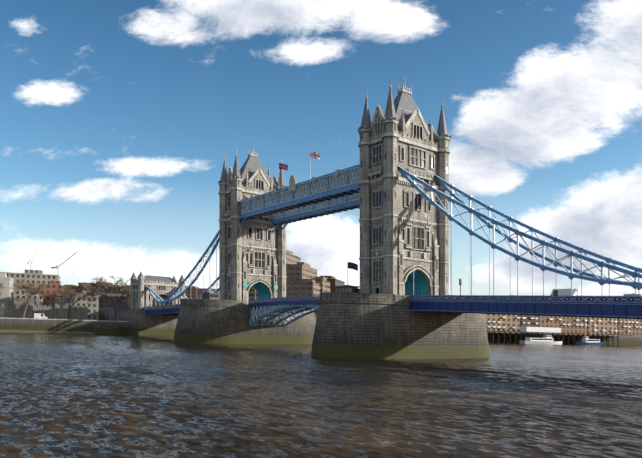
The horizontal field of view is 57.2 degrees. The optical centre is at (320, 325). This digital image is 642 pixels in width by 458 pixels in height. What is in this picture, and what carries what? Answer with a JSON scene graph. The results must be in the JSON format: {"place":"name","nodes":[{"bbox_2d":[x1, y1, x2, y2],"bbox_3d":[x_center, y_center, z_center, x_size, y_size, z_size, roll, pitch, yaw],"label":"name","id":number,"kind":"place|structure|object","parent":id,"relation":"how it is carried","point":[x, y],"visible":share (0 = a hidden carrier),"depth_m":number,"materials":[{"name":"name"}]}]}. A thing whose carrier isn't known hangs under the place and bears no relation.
{"place":"outdoors","nodes":[
{"label":"outdoors","id":0,"kind":"place"},
{"bbox_2d":[125,310,177,335],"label":"bridge abutment","id":1,"kind":"object","parent":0,"point":[142,323],"visible":0.36,"depth_m":284.22,"materials":[{"name":"grey stone"}]},
{"bbox_2d":[131,278,184,309],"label":"abutment tower","id":2,"kind":"structure","parent":1,"relation":"on","point":[142,300],"depth_m":288.36,"materials":[{"name":"beige stone"}]},
{"bbox_2d":[136,285,175,301],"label":"windows","id":3,"kind":"structure","parent":2,"relation":"attached to","point":[161,287],"depth_m":289.22,"materials":[{"name":"black glass"}]},
{"bbox_2d":[130,277,182,302],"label":"abutment tower trim","id":4,"kind":"structure","parent":2,"relation":"attached to","point":[150,284],"depth_m":288.35,"materials":[{"name":"beige stone"}]},
{"bbox_2d":[131,272,183,282],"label":"roof","id":5,"kind":"structure","parent":2,"relation":"on","point":[159,278],"depth_m":291.81,"materials":[{"name":"grey stone"}]},
{"bbox_2d":[279,163,287,170],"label":"union flag","id":6,"kind":"object","parent":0,"point":[282,167],"visible":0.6,"depth_m":191.55,"materials":[{"name":"blue fabric"}]},
{"bbox_2d":[0,332,641,457],"bbox_3d":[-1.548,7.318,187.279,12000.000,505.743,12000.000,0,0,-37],"label":"river water","id":7,"kind":"structure","parent":0,"point":[65,395],"depth_m":57.58,"materials":[{"name":"liquid"}]},
{"bbox_2d":[519,340,562,344],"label":"boat hull","id":8,"kind":"object","parent":7,"relation":"on","point":[537,342],"visible":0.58,"depth_m":345.89,"materials":[{"name":"white paint"}]},
{"bbox_2d":[524,333,552,341],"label":"boat cabin","id":9,"kind":"object","parent":8,"relation":"on","point":[528,339],"visible":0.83,"depth_m":347.46,"materials":[{"name":"white paint"}]},
{"bbox_2d":[487,331,633,344],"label":"pier pilings","id":10,"kind":"object","parent":7,"relation":"on","point":[532,336],"visible":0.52,"depth_m":362.09,"materials":[{"name":"grey"}]},
{"bbox_2d":[520,327,560,332],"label":"jetty office","id":11,"kind":"structure","parent":10,"relation":"on","point":[539,329],"depth_m":359.36,"materials":[{"name":"white paint"}]},
{"bbox_2d":[576,342,603,344],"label":"boat hull","id":12,"kind":"object","parent":7,"relation":"on","point":[586,343],"visible":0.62,"depth_m":360.46,"materials":[{"name":"blue paint"}]},
{"bbox_2d":[581,334,599,342],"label":"boat cabin","id":13,"kind":"object","parent":12,"relation":"on","point":[584,339],"visible":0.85,"depth_m":361.74,"materials":[{"name":"white paint"}]},
{"bbox_2d":[0,319,641,344],"bbox_3d":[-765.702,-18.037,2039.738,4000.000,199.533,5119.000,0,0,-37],"label":"bank ground","id":14,"kind":"structure","parent":0,"point":[33,324],"depth_m":280.62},
{"bbox_2d":[10,278,45,317],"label":"plane tree","id":15,"kind":"object","parent":14,"relation":"on","point":[38,291],"depth_m":285.46,"materials":[{"name":"brown plant"}]},
{"bbox_2d":[0,297,87,319],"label":"wharf curtain walls","id":16,"kind":"structure","parent":14,"relation":"on","point":[59,309],"depth_m":300.20,"materials":[{"name":"stone"}]},
{"bbox_2d":[0,330,94,333],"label":"riverbank","id":17,"kind":"structure","parent":14,"relation":"on","point":[43,331],"depth_m":272.36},
{"bbox_2d":[27,249,76,274],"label":"tower cranes","id":18,"kind":"object","parent":14,"relation":"on","point":[57,266],"visible":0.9,"depth_m":713.96,"materials":[{"name":"grey paint"}]},
{"bbox_2d":[0,317,127,321],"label":"quay coping","id":19,"kind":"object","parent":14,"relation":"on","point":[62,319],"visible":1,"depth_m":276.69,"materials":[{"name":"stone"}]},
{"bbox_2d":[58,289,76,298],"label":"plane tree","id":20,"kind":"object","parent":14,"relation":"on","point":[73,290],"depth_m":318.25,"materials":[{"name":"brown plant"}]},
{"bbox_2d":[53,285,95,318],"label":"plane tree","id":21,"kind":"object","parent":14,"relation":"on","point":[66,287],"depth_m":289.02,"materials":[{"name":"brown plant"}]},
{"bbox_2d":[64,282,130,307],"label":"dark brick block","id":22,"kind":"structure","parent":14,"relation":"on","point":[107,303],"depth_m":562.96,"materials":[{"name":"brown brick"}]},
{"bbox_2d":[76,293,125,296],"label":"brick block band","id":23,"kind":"object","parent":22,"relation":"attached to","point":[119,295],"visible":0.07,"depth_m":562.09,"materials":[{"name":"concrete"}]},
{"bbox_2d":[80,275,130,320],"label":"plane tree","id":24,"kind":"object","parent":14,"relation":"on","point":[110,300],"depth_m":302.49,"materials":[{"name":"brown plant"}]},
{"bbox_2d":[92,323,120,334],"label":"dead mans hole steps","id":25,"kind":"structure","parent":14,"relation":"on","point":[105,328],"depth_m":278.95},
{"bbox_2d":[99,310,125,320],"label":"approach viaduct","id":26,"kind":"object","parent":14,"relation":"on","point":[121,315],"visible":0.07,"depth_m":319.50,"materials":[{"name":"grey stone"}]},
{"bbox_2d":[99,307,130,310],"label":"approach railing","id":27,"kind":"object","parent":26,"relation":"on","point":[110,309],"visible":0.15,"depth_m":321.74,"materials":[{"name":"blue metal"}]},
{"bbox_2d":[248,250,330,299],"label":"tower hotel","id":28,"kind":"structure","parent":14,"relation":"on","point":[297,270],"depth_m":364.64,"materials":[{"name":"concrete"}]},
{"bbox_2d":[311,276,359,292],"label":"building","id":29,"kind":"structure","parent":14,"relation":"on","point":[334,281],"depth_m":375.77,"materials":[{"name":"brick"}]},
{"bbox_2d":[484,314,519,332],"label":"building","id":30,"kind":"structure","parent":14,"relation":"on","point":[508,322],"depth_m":366.45,"materials":[{"name":"brick"}]},
{"bbox_2d":[485,316,519,327],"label":"wapping warehouse balconies","id":31,"kind":"structure","parent":30,"relation":"attached to","point":[499,322],"depth_m":364.28,"materials":[{"name":"white metal"}]},
{"bbox_2d":[520,315,537,333],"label":"building","id":32,"kind":"structure","parent":14,"relation":"on","point":[531,321],"depth_m":373.28,"materials":[{"name":"brick"}]},
{"bbox_2d":[522,317,538,323],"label":"wapping warehouse balconies","id":33,"kind":"structure","parent":32,"relation":"attached to","point":[528,322],"depth_m":371.85,"materials":[{"name":"white metal"}]},
{"bbox_2d":[538,316,586,334],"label":"building","id":34,"kind":"structure","parent":14,"relation":"on","point":[555,322],"depth_m":383.18,"materials":[{"name":"brick"}]},
{"bbox_2d":[549,318,587,325],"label":"wapping warehouse balconies","id":35,"kind":"structure","parent":34,"relation":"attached to","point":[569,324],"depth_m":385.39,"materials":[{"name":"white metal"}]},
{"bbox_2d":[587,317,616,335],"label":"building","id":36,"kind":"structure","parent":14,"relation":"on","point":[606,325],"depth_m":393.91,"materials":[{"name":"brick"}]},
{"bbox_2d":[589,320,617,330],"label":"wapping warehouse balconies","id":37,"kind":"structure","parent":36,"relation":"attached to","point":[603,330],"depth_m":391.94,"materials":[{"name":"white metal"}]},
{"bbox_2d":[617,318,641,336],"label":"building","id":38,"kind":"structure","parent":14,"relation":"on","point":[632,329],"depth_m":402.29,"materials":[{"name":"brick"}]},
{"bbox_2d":[620,321,641,331],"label":"wapping warehouse balconies","id":39,"kind":"structure","parent":38,"relation":"attached to","point":[630,326],"depth_m":400.93,"materials":[{"name":"white metal"}]},
{"bbox_2d":[624,293,641,295],"bbox_3d":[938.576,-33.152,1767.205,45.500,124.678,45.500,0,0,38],"label":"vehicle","id":40,"kind":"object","parent":14,"relation":"on","point":[632,294],"depth_m":1750.41,"materials":[{"name":"white metal"}]},
{"bbox_2d":[0,0,641,306],"label":"sky","id":41,"kind":"structure","parent":0,"point":[119,119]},
{"bbox_3d":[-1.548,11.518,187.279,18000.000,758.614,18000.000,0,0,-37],"label":"river bed ground","id":42,"kind":"structure","parent":0,"visible":0},
{"bbox_2d":[173,302,315,343],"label":"pier","id":43,"kind":"structure","parent":42,"relation":"on","point":[211,323],"depth_m":202.54,"materials":[{"name":"stone"}]},
{"bbox_2d":[145,231,218,314],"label":"suspension chains","id":44,"kind":"object","parent":43,"relation":"on","point":[191,271],"visible":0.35,"depth_m":248.78,"materials":[{"name":"blue metal"}]},
{"bbox_2d":[143,304,179,313],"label":"span girders","id":45,"kind":"object","parent":44,"relation":"hanging from","point":[173,309],"visible":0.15,"depth_m":263.92,"materials":[{"name":"blue metal"}]},
{"bbox_2d":[156,313,178,314],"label":"span underframe","id":46,"kind":"object","parent":45,"relation":"attached to","point":[169,314],"visible":0.02,"depth_m":277.68,"materials":[{"name":"blue metal"}]},
{"bbox_2d":[149,235,218,300],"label":"span chain posts","id":47,"kind":"object","parent":44,"relation":"attached to","point":[179,293],"visible":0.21,"depth_m":265.21,"materials":[{"name":"blue metal"}]},
{"bbox_2d":[143,234,255,309],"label":"span chain bracing","id":48,"kind":"object","parent":44,"relation":"attached to","point":[209,289],"visible":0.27,"depth_m":240.51,"materials":[{"name":"blue metal"}]},
{"bbox_2d":[202,292,219,298],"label":"building","id":49,"kind":"structure","parent":43,"relation":"on","point":[209,297],"depth_m":202.89,"materials":[{"name":"grey paint"}]},
{"bbox_2d":[203,294,217,297],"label":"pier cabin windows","id":50,"kind":"structure","parent":49,"relation":"attached to","point":[211,295],"depth_m":202.83,"materials":[{"name":"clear glass"}]},
{"bbox_2d":[180,299,242,303],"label":"pier parapet","id":51,"kind":"structure","parent":43,"relation":"on","point":[213,301],"depth_m":201.23,"materials":[{"name":"stone"}]},
{"bbox_2d":[218,170,286,303],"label":"bridge tower","id":52,"kind":"structure","parent":43,"relation":"on","point":[277,241],"depth_m":215.01,"materials":[{"name":"grey stone"}]},
{"bbox_2d":[220,155,284,189],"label":"tower roof","id":53,"kind":"structure","parent":52,"relation":"on","point":[250,166],"depth_m":216.34,"materials":[{"name":"grey stone"}]},
{"bbox_2d":[243,282,277,289],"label":"shield plaques","id":54,"kind":"object","parent":52,"relation":"attached to","point":[245,286],"visible":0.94,"depth_m":210.82,"materials":[{"name":"teal"}]},
{"bbox_2d":[218,146,286,303],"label":"tower stone trim","id":55,"kind":"structure","parent":43,"relation":"on","point":[227,214],"depth_m":214.28,"materials":[{"name":"stone"}]},
{"bbox_2d":[220,181,283,299],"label":"tower windows","id":56,"kind":"structure","parent":55,"relation":"on","point":[259,260],"depth_m":215.00,"materials":[{"name":"black glass"}]},
{"bbox_2d":[252,282,268,298],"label":"archway","id":57,"kind":"object","parent":43,"relation":"on","point":[262,290],"visible":0.25,"depth_m":220.57,"materials":[{"name":"teal"}]},
{"bbox_2d":[311,297,489,358],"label":"pier","id":58,"kind":"structure","parent":42,"relation":"on","point":[360,328],"depth_m":137.43,"materials":[{"name":"stone"}]},
{"bbox_2d":[334,285,359,292],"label":"building","id":59,"kind":"structure","parent":58,"relation":"on","point":[347,287],"depth_m":147.16,"materials":[{"name":"grey paint"}]},
{"bbox_2d":[335,288,357,292],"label":"pier cabin windows","id":60,"kind":"structure","parent":59,"relation":"attached to","point":[349,290],"depth_m":147.51,"materials":[{"name":"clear glass"}]},
{"bbox_2d":[319,293,409,299],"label":"pier parapet","id":61,"kind":"structure","parent":58,"relation":"on","point":[377,296],"depth_m":136.51,"materials":[{"name":"stone"}]},
{"bbox_2d":[358,77,449,294],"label":"tower stone trim","id":62,"kind":"structure","parent":58,"relation":"on","point":[379,175],"depth_m":150.79,"materials":[{"name":"stone"}]},
{"bbox_2d":[240,165,359,232],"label":"walkway frames","id":63,"kind":"structure","parent":62,"relation":"attached to","point":[326,194],"depth_m":186.65,"materials":[{"name":"blue metal"}]},
{"bbox_2d":[240,166,359,219],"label":"walkway flanges","id":64,"kind":"object","parent":63,"relation":"on","point":[307,195],"visible":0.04,"depth_m":182.31,"materials":[{"name":"blue metal"}]},
{"bbox_2d":[255,169,338,199],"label":"walkway crests","id":65,"kind":"object","parent":64,"relation":"on","point":[292,183],"visible":0.52,"depth_m":181.17,"materials":[{"name":"stone"}]},
{"bbox_2d":[241,167,359,218],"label":"walkway lattice","id":66,"kind":"object","parent":63,"relation":"attached to","point":[271,196],"visible":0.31,"depth_m":185.10,"materials":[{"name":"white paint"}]},
{"bbox_2d":[241,164,359,224],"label":"walkway underside","id":67,"kind":"object","parent":63,"relation":"attached to","point":[308,204],"visible":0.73,"depth_m":188.35,"materials":[{"name":"metal"}]},
{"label":"flagpoles","id":68,"kind":"object","parent":67,"relation":"on","visible":0},
{"bbox_2d":[310,152,319,159],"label":"flag","id":69,"kind":"object","parent":68,"relation":"attached to","point":[312,156],"visible":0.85,"depth_m":177.54,"materials":[{"name":"white fabric"}]},
{"bbox_2d":[358,113,450,294],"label":"bridge tower","id":70,"kind":"structure","parent":58,"relation":"on","point":[390,186],"depth_m":151.83,"materials":[{"name":"grey stone"}]},
{"bbox_2d":[361,124,437,293],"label":"tower windows","id":71,"kind":"structure","parent":70,"relation":"on","point":[419,202],"depth_m":150.99,"materials":[{"name":"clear glass"}]},
{"bbox_2d":[361,88,447,142],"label":"tower roof","id":72,"kind":"structure","parent":70,"relation":"on","point":[401,103],"depth_m":152.93,"materials":[{"name":"grey stone"}]},
{"bbox_2d":[406,271,426,294],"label":"archway","id":73,"kind":"object","parent":58,"relation":"on","point":[420,286],"visible":0.25,"depth_m":157.38,"materials":[{"name":"teal"}]},
{"bbox_2d":[397,166,641,318],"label":"suspension chains","id":74,"kind":"object","parent":58,"relation":"on","point":[600,281],"visible":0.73,"depth_m":123.23,"materials":[{"name":"blue metal"}]},
{"bbox_2d":[397,165,641,282],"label":"span chain posts","id":75,"kind":"object","parent":74,"relation":"attached to","point":[571,259],"visible":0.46,"depth_m":126.20,"materials":[{"name":"blue metal"}]},
{"bbox_2d":[411,180,641,302],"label":"span chain bracing","id":76,"kind":"object","parent":74,"relation":"attached to","point":[596,266],"visible":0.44,"depth_m":125.26,"materials":[{"name":"blue metal"}]},
{"bbox_2d":[407,295,641,318],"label":"span girders","id":77,"kind":"object","parent":58,"relation":"on","point":[549,306],"visible":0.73,"depth_m":115.07,"materials":[{"name":"blue metal"}]},
{"bbox_2d":[445,311,636,317],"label":"span underframe","id":78,"kind":"object","parent":77,"relation":"attached to","point":[543,314],"visible":0.17,"depth_m":124.19,"materials":[{"name":"blue metal"}]},
{"bbox_2d":[550,288,577,295],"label":"delivery van","id":79,"kind":"object","parent":77,"relation":"on","point":[564,292],"depth_m":115.05,"materials":[{"name":"white metal"}]},
{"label":"hotel podium","id":80,"kind":"object","parent":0,"visible":0},
{"bbox_2d":[288,279,320,314],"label":"building","id":81,"kind":"structure","parent":80,"relation":"on","point":[308,287],"depth_m":340.82,"materials":[{"name":"beige stone"}]},
{"bbox_3d":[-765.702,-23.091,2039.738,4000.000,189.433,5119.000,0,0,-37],"label":"bank paving","id":82,"kind":"structure","parent":0,"visible":0},
{"bbox_2d":[0,273,13,305],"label":"building","id":83,"kind":"structure","parent":82,"relation":"on","point":[6,296],"depth_m":315.58,"materials":[{"name":"concrete"}]},
{"bbox_2d":[14,292,43,306],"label":"building","id":84,"kind":"structure","parent":82,"relation":"on","point":[39,301],"depth_m":310.94,"materials":[{"name":"stone"}]},
{"bbox_2d":[0,270,59,303],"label":"building","id":85,"kind":"structure","parent":82,"relation":"on","point":[32,276],"depth_m":338.56,"materials":[{"name":"stone"}]},
{"bbox_2d":[34,313,47,318],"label":"van","id":86,"kind":"object","parent":82,"relation":"on","point":[38,315],"depth_m":277.74,"materials":[{"name":"white metal"}]},
{"bbox_2d":[39,281,65,306],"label":"building","id":87,"kind":"structure","parent":82,"relation":"on","point":[49,296],"depth_m":321.25,"materials":[{"name":"red brick"}]},
{"bbox_2d":[7,296,130,320],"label":"building windows","id":88,"kind":"structure","parent":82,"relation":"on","point":[102,307],"depth_m":298.41,"materials":[{"name":"black glass"}]},
{"bbox_2d":[72,291,98,319],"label":"building","id":89,"kind":"structure","parent":82,"relation":"on","point":[93,310],"depth_m":322.06,"materials":[{"name":"stone"}]},
{"bbox_2d":[152,286,218,306],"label":"office row","id":90,"kind":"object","parent":82,"relation":"on","point":[193,292],"visible":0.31,"depth_m":527.11,"materials":[{"name":"brick"}]},
{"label":"bascule bridge roadway","id":91,"kind":"structure","parent":0,"visible":0},
{"bbox_2d":[249,304,318,325],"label":"bascule girders","id":92,"kind":"object","parent":91,"relation":"on","point":[287,311],"visible":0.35,"depth_m":199.81,"materials":[{"name":"blue metal"}]},
{"bbox_2d":[248,296,319,306],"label":"bascule fascia","id":93,"kind":"structure","parent":92,"relation":"attached to","point":[305,300],"depth_m":186.87,"materials":[{"name":"blue metal"}]},
{"bbox_2d":[248,297,318,303],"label":"bridge railing","id":94,"kind":"object","parent":93,"relation":"attached to","point":[281,299],"visible":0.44,"depth_m":189.32,"materials":[{"name":"blue metal"}]},
{"bbox_2d":[250,304,318,323],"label":"bridge arch truss","id":95,"kind":"object","parent":92,"relation":"attached to","point":[257,312],"visible":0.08,"depth_m":202.35,"materials":[{"name":"blue metal"}]},
{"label":"pier cabin mast","id":96,"kind":"object","parent":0,"visible":0},
{"bbox_2d":[348,262,357,270],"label":"flag","id":97,"kind":"object","parent":96,"relation":"attached to","point":[351,265],"visible":1,"depth_m":147.64,"materials":[{"name":"blue fabric"}]}
]}

